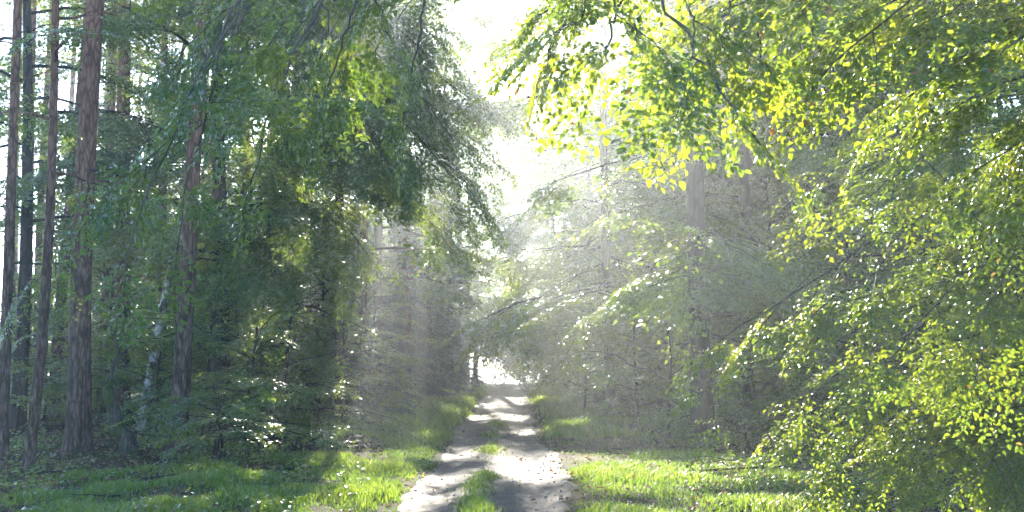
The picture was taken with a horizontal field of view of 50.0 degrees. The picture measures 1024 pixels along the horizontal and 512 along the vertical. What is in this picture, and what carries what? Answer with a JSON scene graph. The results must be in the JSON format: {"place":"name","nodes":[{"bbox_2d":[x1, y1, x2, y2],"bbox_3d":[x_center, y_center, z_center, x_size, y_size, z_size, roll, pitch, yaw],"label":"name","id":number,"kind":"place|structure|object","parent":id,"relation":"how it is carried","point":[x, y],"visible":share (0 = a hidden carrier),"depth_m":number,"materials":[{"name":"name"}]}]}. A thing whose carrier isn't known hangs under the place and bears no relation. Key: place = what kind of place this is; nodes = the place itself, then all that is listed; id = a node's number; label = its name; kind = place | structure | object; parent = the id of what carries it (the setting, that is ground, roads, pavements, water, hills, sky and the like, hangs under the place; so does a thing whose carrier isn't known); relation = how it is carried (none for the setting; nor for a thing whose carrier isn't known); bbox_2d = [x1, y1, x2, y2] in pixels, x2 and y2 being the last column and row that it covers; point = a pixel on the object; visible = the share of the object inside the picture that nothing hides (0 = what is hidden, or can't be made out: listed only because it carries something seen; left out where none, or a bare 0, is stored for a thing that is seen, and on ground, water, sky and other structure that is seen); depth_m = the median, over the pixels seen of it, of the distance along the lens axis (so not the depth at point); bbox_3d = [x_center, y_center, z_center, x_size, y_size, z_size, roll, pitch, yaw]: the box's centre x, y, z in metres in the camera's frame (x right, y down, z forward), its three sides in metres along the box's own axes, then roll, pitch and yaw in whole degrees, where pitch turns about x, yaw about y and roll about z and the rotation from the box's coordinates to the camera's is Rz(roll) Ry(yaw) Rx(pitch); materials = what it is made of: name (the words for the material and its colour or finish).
{"place":"outdoors","nodes":[
{"label":"outdoors","id":0,"kind":"place"},
{"bbox_2d":[398,383,583,511],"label":"sandy track","id":1,"kind":"structure","parent":0,"point":[498,399],"depth_m":20.97,"materials":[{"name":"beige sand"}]},
{"bbox_2d":[0,0,1019,373],"label":"sky","id":2,"kind":"structure","parent":0,"point":[477,3],"materials":[{"name":"white"}]},
{"bbox_2d":[0,373,1023,511],"bbox_3d":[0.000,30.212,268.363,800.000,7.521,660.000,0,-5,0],"label":"ground","id":3,"kind":"structure","parent":0,"point":[438,456],"depth_m":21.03,"materials":[{"name":"green plant"}]},
{"bbox_2d":[0,11,22,397],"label":"pine tree","id":4,"kind":"object","parent":3,"relation":"on","point":[14,286],"visible":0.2,"depth_m":39.56,"materials":[{"name":"brown plant"}]},
{"bbox_2d":[1,0,47,308],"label":"pine tree","id":5,"kind":"object","parent":3,"relation":"on","point":[16,250],"visible":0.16,"depth_m":57.31,"materials":[{"name":"brown plant"}]},
{"bbox_2d":[9,0,65,410],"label":"pine tree","id":6,"kind":"object","parent":3,"relation":"on","point":[34,18],"visible":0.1,"depth_m":36.50,"materials":[{"name":"brown plant"}]},
{"bbox_2d":[20,0,67,409],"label":"pine tree","id":7,"kind":"object","parent":3,"relation":"on","point":[38,241],"visible":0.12,"depth_m":42.44,"materials":[{"name":"brown plant"}]},
{"bbox_2d":[0,0,94,461],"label":"pine tree","id":8,"kind":"object","parent":3,"relation":"on","point":[7,282],"visible":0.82,"depth_m":21.46,"materials":[{"name":"brown plant"}]},
{"bbox_2d":[21,2,76,353],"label":"pine tree","id":9,"kind":"object","parent":3,"relation":"on","point":[59,77],"visible":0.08,"depth_m":79.71,"materials":[{"name":"brown plant"}]},
{"bbox_2d":[0,296,132,437],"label":"beech sapling","id":10,"kind":"object","parent":3,"relation":"on","point":[19,401],"visible":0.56,"depth_m":26.24,"materials":[{"name":"green plant"}]},
{"bbox_2d":[22,0,112,454],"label":"pine tree","id":11,"kind":"object","parent":3,"relation":"on","point":[78,436],"visible":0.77,"depth_m":22.12,"materials":[{"name":"brown plant"}]},
{"bbox_2d":[57,2,78,395],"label":"pine tree","id":12,"kind":"object","parent":3,"relation":"on","point":[72,92],"visible":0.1,"depth_m":55.38,"materials":[{"name":"brown plant"}]},
{"bbox_2d":[0,293,136,421],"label":"beech sapling","id":13,"kind":"object","parent":3,"relation":"on","point":[59,390],"visible":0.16,"depth_m":33.02,"materials":[{"name":"green plant"}]},
{"bbox_2d":[0,244,162,420],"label":"beech sapling","id":14,"kind":"object","parent":3,"relation":"on","point":[49,346],"visible":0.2,"depth_m":32.63,"materials":[{"name":"green plant"}]},
{"bbox_2d":[45,0,117,420],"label":"pine tree","id":15,"kind":"object","parent":3,"relation":"on","point":[58,349],"visible":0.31,"depth_m":33.92,"materials":[{"name":"brown plant"}]},
{"bbox_2d":[0,0,188,472],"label":"young tree","id":16,"kind":"object","parent":3,"relation":"on","point":[31,440],"visible":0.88,"depth_m":19.42,"materials":[{"name":"green plant"}]},
{"bbox_2d":[15,190,176,405],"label":"undergrowth beech","id":17,"kind":"object","parent":3,"relation":"on","point":[98,316],"visible":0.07,"depth_m":43.24,"materials":[{"name":"green plant"}]},
{"bbox_2d":[61,2,140,423],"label":"pine tree","id":18,"kind":"object","parent":3,"relation":"on","point":[125,387],"visible":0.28,"depth_m":32.61,"materials":[{"name":"brown plant"}]},
{"bbox_2d":[0,0,208,436],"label":"beech tree","id":19,"kind":"object","parent":3,"relation":"on","point":[125,123],"visible":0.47,"depth_m":28.00,"materials":[{"name":"green plant"}]},
{"bbox_2d":[0,0,210,373],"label":"distant beech","id":20,"kind":"object","parent":3,"relation":"on","point":[139,284],"visible":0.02,"depth_m":46.15,"materials":[{"name":"green plant"}]},
{"bbox_2d":[94,4,117,413],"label":"pine tree","id":21,"kind":"object","parent":3,"relation":"on","point":[112,105],"visible":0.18,"depth_m":36.50,"materials":[{"name":"brown plant"}]},
{"bbox_2d":[11,195,209,424],"bbox_3d":[-11.931,1.709,33.214,6.187,7.487,5.580,0,-5,0],"label":"beech sapling","id":22,"kind":"object","parent":3,"relation":"on","point":[57,357],"visible":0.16,"depth_m":32.45,"materials":[{"name":"green plant"}]},
{"bbox_2d":[96,317,144,458],"bbox_3d":[-7.538,2.647,21.335,0.915,2.942,0.520,0,-5,0],"label":"broken trunk","id":23,"kind":"object","parent":3,"relation":"on","point":[123,434],"visible":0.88,"depth_m":21.24,"materials":[{"name":"brown plant"}]},
{"bbox_2d":[0,0,252,408],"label":"beech tree","id":24,"kind":"object","parent":3,"relation":"on","point":[44,60],"visible":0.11,"depth_m":39.80,"materials":[{"name":"green plant"}]},
{"bbox_2d":[56,1,255,412],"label":"leaning tree","id":25,"kind":"object","parent":3,"relation":"on","point":[152,63],"visible":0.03,"depth_m":37.12,"materials":[{"name":"green plant"}]},
{"bbox_2d":[65,310,254,434],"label":"beech sapling","id":26,"kind":"object","parent":3,"relation":"on","point":[140,403],"visible":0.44,"depth_m":26.48,"materials":[{"name":"green plant"}]},
{"bbox_2d":[143,9,209,417],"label":"pine tree","id":27,"kind":"object","parent":3,"relation":"on","point":[160,288],"visible":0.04,"depth_m":35.21,"materials":[{"name":"brown plant"}]},
{"bbox_2d":[104,2,270,430],"bbox_3d":[-8.853,-3.605,30.893,5.691,17.178,5.180,0,-5,0],"label":"birch tree","id":28,"kind":"object","parent":3,"relation":"on","point":[160,310],"visible":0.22,"depth_m":30.20,"materials":[{"name":"grey plant"}]},
{"bbox_2d":[91,179,290,417],"bbox_3d":[-10.705,1.479,36.596,6.388,8.159,6.346,4,-6,-34],"label":"beech sapling","id":29,"kind":"object","parent":3,"relation":"on","point":[175,191],"visible":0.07,"depth_m":35.74,"materials":[{"name":"green plant"}]},
{"bbox_2d":[133,0,257,455],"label":"pine tree","id":30,"kind":"object","parent":3,"relation":"on","point":[181,379],"visible":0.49,"depth_m":22.08,"materials":[{"name":"brown plant"}]},
{"bbox_2d":[196,135,212,414],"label":"pine tree","id":31,"kind":"object","parent":3,"relation":"on","point":[210,141],"visible":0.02,"depth_m":36.44,"materials":[{"name":"brown plant"}]},
{"bbox_2d":[92,257,322,440],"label":"beech sapling","id":32,"kind":"object","parent":3,"relation":"on","point":[213,309],"visible":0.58,"depth_m":24.94,"materials":[{"name":"green plant"}]},
{"bbox_2d":[131,217,302,406],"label":"undergrowth beech","id":33,"kind":"object","parent":3,"relation":"on","point":[153,389],"visible":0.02,"depth_m":41.13,"materials":[{"name":"green plant"}]},
{"bbox_2d":[104,368,355,471],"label":"beech sapling","id":34,"kind":"object","parent":3,"relation":"on","point":[270,429],"visible":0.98,"depth_m":20.35,"materials":[{"name":"green plant"}]},
{"bbox_2d":[131,195,328,400],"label":"undergrowth beech","id":35,"kind":"object","parent":3,"relation":"on","point":[150,315],"depth_m":42.41,"materials":[{"name":"green plant"}]},
{"bbox_2d":[212,21,255,419],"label":"pine tree","id":36,"kind":"object","parent":3,"relation":"on","point":[248,136],"visible":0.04,"depth_m":35.37,"materials":[{"name":"brown plant"}]},
{"bbox_2d":[125,306,346,449],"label":"beech sapling","id":37,"kind":"object","parent":3,"relation":"on","point":[298,393],"visible":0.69,"depth_m":23.79,"materials":[{"name":"green plant"}]},
{"bbox_2d":[55,0,425,353],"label":"beech tree","id":38,"kind":"object","parent":3,"relation":"on","point":[347,74],"visible":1,"depth_m":9.54,"materials":[{"name":"green plant"}]},
{"bbox_2d":[133,139,347,419],"bbox_3d":[-8.437,0.848,33.243,6.669,9.179,7.181,0,-5,0],"label":"beech sapling","id":39,"kind":"object","parent":3,"relation":"on","point":[198,287],"visible":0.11,"depth_m":32.88,"materials":[{"name":"green plant"}]},
{"bbox_2d":[139,192,362,425],"bbox_3d":[-6.933,1.793,31.667,6.573,7.621,5.930,-2,-6,18],"label":"beech sapling","id":40,"kind":"object","parent":3,"relation":"on","point":[204,364],"visible":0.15,"depth_m":31.23,"materials":[{"name":"green plant"}]},
{"bbox_2d":[0,0,510,433],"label":"beech tree","id":41,"kind":"object","parent":3,"relation":"on","point":[376,168],"visible":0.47,"depth_m":26.70,"materials":[{"name":"green plant"}]},
{"bbox_2d":[238,91,276,416],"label":"pine tree","id":42,"kind":"object","parent":3,"relation":"on","point":[271,132],"visible":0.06,"depth_m":36.30,"materials":[{"name":"brown plant"}]},
{"bbox_2d":[130,0,450,408],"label":"beech tree","id":43,"kind":"object","parent":3,"relation":"on","point":[209,190],"visible":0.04,"depth_m":36.07,"materials":[{"name":"green plant"}]},
{"bbox_2d":[154,44,451,383],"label":"distant beech","id":44,"kind":"object","parent":3,"relation":"on","point":[393,275],"visible":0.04,"depth_m":47.20,"materials":[{"name":"green plant"}]},
{"bbox_2d":[191,274,430,441],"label":"beech sapling","id":45,"kind":"object","parent":3,"relation":"on","point":[331,387],"visible":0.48,"depth_m":26.93,"materials":[{"name":"green plant"}]},
{"bbox_2d":[251,432,385,454],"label":"earth clods","id":46,"kind":"object","parent":3,"relation":"on","point":[359,444],"visible":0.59,"depth_m":24.07,"materials":[{"name":"brown soil"}]},
{"bbox_2d":[230,250,422,425],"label":"beech sapling","id":47,"kind":"object","parent":3,"relation":"on","point":[309,379],"visible":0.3,"depth_m":31.33,"materials":[{"name":"green plant"}]},
{"bbox_2d":[251,179,422,414],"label":"beech sapling","id":48,"kind":"object","parent":3,"relation":"on","point":[386,309],"visible":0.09,"depth_m":36.45,"materials":[{"name":"green plant"}]},
{"bbox_2d":[294,302,415,421],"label":"spruce tree","id":49,"kind":"object","parent":3,"relation":"on","point":[364,366],"visible":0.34,"depth_m":32.95,"materials":[{"name":"green plant"}]},
{"bbox_2d":[315,186,407,401],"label":"spruce tree","id":50,"kind":"object","parent":3,"relation":"on","point":[372,243],"visible":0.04,"depth_m":48.31,"materials":[{"name":"green plant"}]},
{"bbox_2d":[176,0,548,423],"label":"beech tree","id":51,"kind":"object","parent":3,"relation":"on","point":[494,114],"visible":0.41,"depth_m":31.08,"materials":[{"name":"green plant"}]},
{"bbox_2d":[304,289,445,416],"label":"beech sapling","id":52,"kind":"object","parent":3,"relation":"on","point":[397,318],"visible":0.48,"depth_m":36.29,"materials":[{"name":"green plant"}]},
{"bbox_2d":[289,2,470,335],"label":"beech tree","id":53,"kind":"object","parent":3,"relation":"on","point":[446,212],"visible":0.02,"depth_m":56.62,"materials":[{"name":"green plant"}]},
{"bbox_2d":[313,214,446,401],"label":"undergrowth beech","id":54,"kind":"object","parent":3,"relation":"on","point":[427,338],"visible":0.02,"depth_m":52.29,"materials":[{"name":"green plant"}]},
{"bbox_2d":[347,262,424,402],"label":"spruce tree","id":55,"kind":"object","parent":3,"relation":"on","point":[387,326],"visible":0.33,"depth_m":44.82,"materials":[{"name":"green plant"}]},
{"bbox_2d":[328,0,446,394],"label":"pine tree","id":56,"kind":"object","parent":3,"relation":"on","point":[363,298],"visible":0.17,"depth_m":41.98,"materials":[{"name":"brown plant"}]},
{"bbox_2d":[256,0,521,402],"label":"beech tree","id":57,"kind":"object","parent":3,"relation":"on","point":[453,292],"visible":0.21,"depth_m":42.80,"materials":[{"name":"green plant"}]},
{"bbox_2d":[370,141,448,399],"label":"spruce tree","id":58,"kind":"object","parent":3,"relation":"on","point":[418,351],"visible":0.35,"depth_m":48.35,"materials":[{"name":"green plant"}]},
{"bbox_2d":[383,205,438,398],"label":"pine tree","id":59,"kind":"object","parent":3,"relation":"on","point":[407,270],"visible":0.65,"depth_m":46.36,"materials":[{"name":"green plant"}]},
{"bbox_2d":[400,149,467,396],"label":"spruce tree","id":60,"kind":"object","parent":3,"relation":"on","point":[445,356],"visible":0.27,"depth_m":53.61,"materials":[{"name":"green plant"}]},
{"bbox_2d":[425,150,486,392],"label":"spruce tree","id":61,"kind":"object","parent":3,"relation":"on","point":[461,335],"visible":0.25,"depth_m":60.39,"materials":[{"name":"green plant"}]},
{"bbox_2d":[385,1,543,385],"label":"distant beech","id":62,"kind":"object","parent":3,"relation":"on","point":[477,283],"visible":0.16,"depth_m":69.75,"materials":[{"name":"green plant"}]},
{"bbox_2d":[388,7,541,386],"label":"distant beech","id":63,"kind":"object","parent":3,"relation":"on","point":[470,319],"visible":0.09,"depth_m":79.41,"materials":[{"name":"green plant"}]},
{"bbox_2d":[426,87,530,380],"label":"distant beech","id":64,"kind":"object","parent":3,"relation":"on","point":[487,241],"visible":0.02,"depth_m":92.31,"materials":[{"name":"green plant"}]},
{"bbox_2d":[439,63,535,383],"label":"distant beech","id":65,"kind":"object","parent":3,"relation":"on","point":[473,373],"visible":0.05,"depth_m":85.79,"materials":[{"name":"green plant"}]},
{"bbox_2d":[0,395,1021,511],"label":"fallen leaves","id":66,"kind":"object","parent":3,"relation":"on","point":[690,508],"depth_m":19.88,"materials":[{"name":"brown plant"}]},
{"bbox_2d":[0,396,1023,511],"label":"ground cover","id":67,"kind":"object","parent":3,"relation":"on","point":[243,496],"visible":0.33,"depth_m":17.85,"materials":[{"name":"green plant"}]},
{"bbox_2d":[473,79,574,373],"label":"distant beech","id":68,"kind":"object","parent":3,"relation":"on","point":[506,157],"visible":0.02,"depth_m":92.20,"materials":[{"name":"green plant"}]},
{"bbox_2d":[464,39,599,381],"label":"distant beech","id":69,"kind":"object","parent":3,"relation":"on","point":[545,231],"visible":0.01,"depth_m":83.92,"materials":[{"name":"green plant"}]},
{"bbox_2d":[470,73,612,383],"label":"distant beech","id":70,"kind":"object","parent":3,"relation":"on","point":[511,213],"visible":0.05,"depth_m":77.95,"materials":[{"name":"green plant"}]},
{"bbox_2d":[481,0,619,387],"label":"beech tree","id":71,"kind":"object","parent":3,"relation":"on","point":[526,91],"visible":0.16,"depth_m":69.59,"materials":[{"name":"green plant"}]},
{"bbox_2d":[520,224,621,388],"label":"undergrowth beech","id":72,"kind":"object","parent":3,"relation":"on","point":[547,371],"visible":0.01,"depth_m":59.72,"materials":[{"name":"green plant"}]},
{"bbox_2d":[459,0,688,405],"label":"beech tree","id":73,"kind":"object","parent":3,"relation":"on","point":[547,270],"visible":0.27,"depth_m":43.40,"materials":[{"name":"green plant"}]},
{"bbox_2d":[488,7,674,395],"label":"beech tree","id":74,"kind":"object","parent":3,"relation":"on","point":[538,238],"visible":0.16,"depth_m":56.53,"materials":[{"name":"green plant"}]},
{"bbox_2d":[520,278,652,413],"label":"beech sapling","id":75,"kind":"object","parent":3,"relation":"on","point":[587,372],"visible":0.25,"depth_m":39.97,"materials":[{"name":"green plant"}]},
{"bbox_2d":[514,10,662,391],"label":"beech tree","id":76,"kind":"object","parent":3,"relation":"on","point":[596,36],"visible":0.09,"depth_m":62.27,"materials":[{"name":"green plant"}]},
{"bbox_2d":[433,0,778,416],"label":"beech tree","id":77,"kind":"object","parent":3,"relation":"on","point":[533,314],"visible":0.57,"depth_m":34.67,"materials":[{"name":"green plant"}]},
{"bbox_2d":[510,1,735,398],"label":"beech tree","id":78,"kind":"object","parent":3,"relation":"on","point":[569,161],"visible":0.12,"depth_m":49.41,"materials":[{"name":"green plant"}]},
{"bbox_2d":[573,324,672,402],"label":"undergrowth beech","id":79,"kind":"object","parent":3,"relation":"on","point":[593,397],"visible":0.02,"depth_m":46.42,"materials":[{"name":"green plant"}]},
{"bbox_2d":[549,265,735,428],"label":"beech sapling","id":80,"kind":"object","parent":3,"relation":"on","point":[632,340],"visible":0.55,"depth_m":31.74,"materials":[{"name":"green plant"}]},
{"bbox_2d":[563,223,728,401],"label":"undergrowth beech","id":81,"kind":"object","parent":3,"relation":"on","point":[566,253],"visible":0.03,"depth_m":45.62,"materials":[{"name":"green plant"}]},
{"bbox_2d":[554,186,760,410],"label":"undergrowth beech","id":82,"kind":"object","parent":3,"relation":"on","point":[624,270],"visible":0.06,"depth_m":42.91,"materials":[{"name":"green plant"}]},
{"bbox_2d":[584,1,733,314],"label":"beech tree","id":83,"kind":"object","parent":3,"relation":"on","point":[627,37],"visible":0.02,"depth_m":55.85,"materials":[{"name":"green plant"}]},
{"bbox_2d":[577,318,748,446],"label":"beech sapling","id":84,"kind":"object","parent":3,"relation":"on","point":[663,411],"visible":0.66,"depth_m":26.92,"materials":[{"name":"green plant"}]},
{"bbox_2d":[576,1,891,416],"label":"beech tree","id":85,"kind":"object","parent":3,"relation":"on","point":[623,240],"visible":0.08,"depth_m":38.02,"materials":[{"name":"green plant"}]},
{"bbox_2d":[454,0,1023,294],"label":"beech tree","id":86,"kind":"object","parent":3,"relation":"on","point":[932,28],"visible":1,"depth_m":7.91,"materials":[{"name":"green plant"}]},
{"bbox_2d":[504,0,990,437],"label":"beech tree","id":87,"kind":"object","parent":3,"relation":"on","point":[746,195],"visible":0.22,"depth_m":26.15,"materials":[{"name":"green plant"}]},
{"bbox_2d":[554,0,940,426],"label":"beech tree","id":88,"kind":"object","parent":3,"relation":"on","point":[712,192],"visible":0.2,"depth_m":30.68,"materials":[{"name":"green plant"}]},
{"bbox_2d":[647,294,861,451],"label":"beech sapling","id":89,"kind":"object","parent":3,"relation":"on","point":[744,409],"visible":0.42,"depth_m":24.35,"materials":[{"name":"green plant"}]},
{"bbox_2d":[647,154,896,429],"bbox_3d":[6.847,1.055,29.296,6.586,7.672,6.551,0,-5,0],"label":"beech sapling","id":90,"kind":"object","parent":3,"relation":"on","point":[772,388],"visible":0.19,"depth_m":29.01,"materials":[{"name":"green plant"}]},
{"bbox_2d":[580,0,981,448],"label":"beech tree","id":91,"kind":"object","parent":3,"relation":"on","point":[697,235],"visible":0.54,"depth_m":23.19,"materials":[{"name":"green plant"}]},
{"bbox_2d":[650,74,936,401],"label":"beech tree","id":92,"kind":"object","parent":3,"relation":"on","point":[757,188],"depth_m":41.25,"materials":[{"name":"green plant"}]},
{"bbox_2d":[692,251,925,454],"bbox_3d":[6.368,2.330,23.924,4.799,4.709,5.504,3,-6,-32],"label":"beech sapling","id":93,"kind":"object","parent":3,"relation":"on","point":[779,399],"visible":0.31,"depth_m":23.57,"materials":[{"name":"green plant"}]},
{"bbox_2d":[642,0,981,422],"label":"beech tree","id":94,"kind":"object","parent":3,"relation":"on","point":[674,176],"visible":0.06,"depth_m":31.07,"materials":[{"name":"green plant"}]},
{"bbox_2d":[665,30,1023,511],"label":"beech tree","id":95,"kind":"object","parent":3,"relation":"on","point":[1003,385],"visible":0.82,"depth_m":11.47,"materials":[{"name":"green plant"}]},
{"bbox_2d":[684,0,1023,437],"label":"beech tree","id":96,"kind":"object","parent":3,"relation":"on","point":[766,123],"visible":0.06,"depth_m":27.38,"materials":[{"name":"green plant"}]},
{"bbox_2d":[735,222,1000,459],"bbox_3d":[7.449,1.813,21.862,5.953,5.140,5.651,0,-5,0],"label":"beech sapling","id":97,"kind":"object","parent":3,"relation":"on","point":[855,343],"visible":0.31,"depth_m":22.03,"materials":[{"name":"green plant"}]},
{"bbox_2d":[725,1,1023,414],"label":"beech tree","id":98,"kind":"object","parent":3,"relation":"on","point":[917,237],"visible":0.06,"depth_m":34.15,"materials":[{"name":"green plant"}]},
{"bbox_2d":[783,164,1023,461],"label":"beech sapling","id":99,"kind":"object","parent":3,"relation":"on","point":[914,316],"visible":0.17,"depth_m":20.86,"materials":[{"name":"green plant"}]},
{"bbox_2d":[874,1,1023,314],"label":"distant beech","id":100,"kind":"object","parent":3,"relation":"on","point":[995,103],"visible":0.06,"depth_m":26.11,"materials":[{"name":"green plant"}]},
{"bbox_2d":[908,1,1023,371],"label":"distant beech","id":101,"kind":"object","parent":3,"relation":"on","point":[980,169],"visible":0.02,"depth_m":36.66,"materials":[{"name":"green plant"}]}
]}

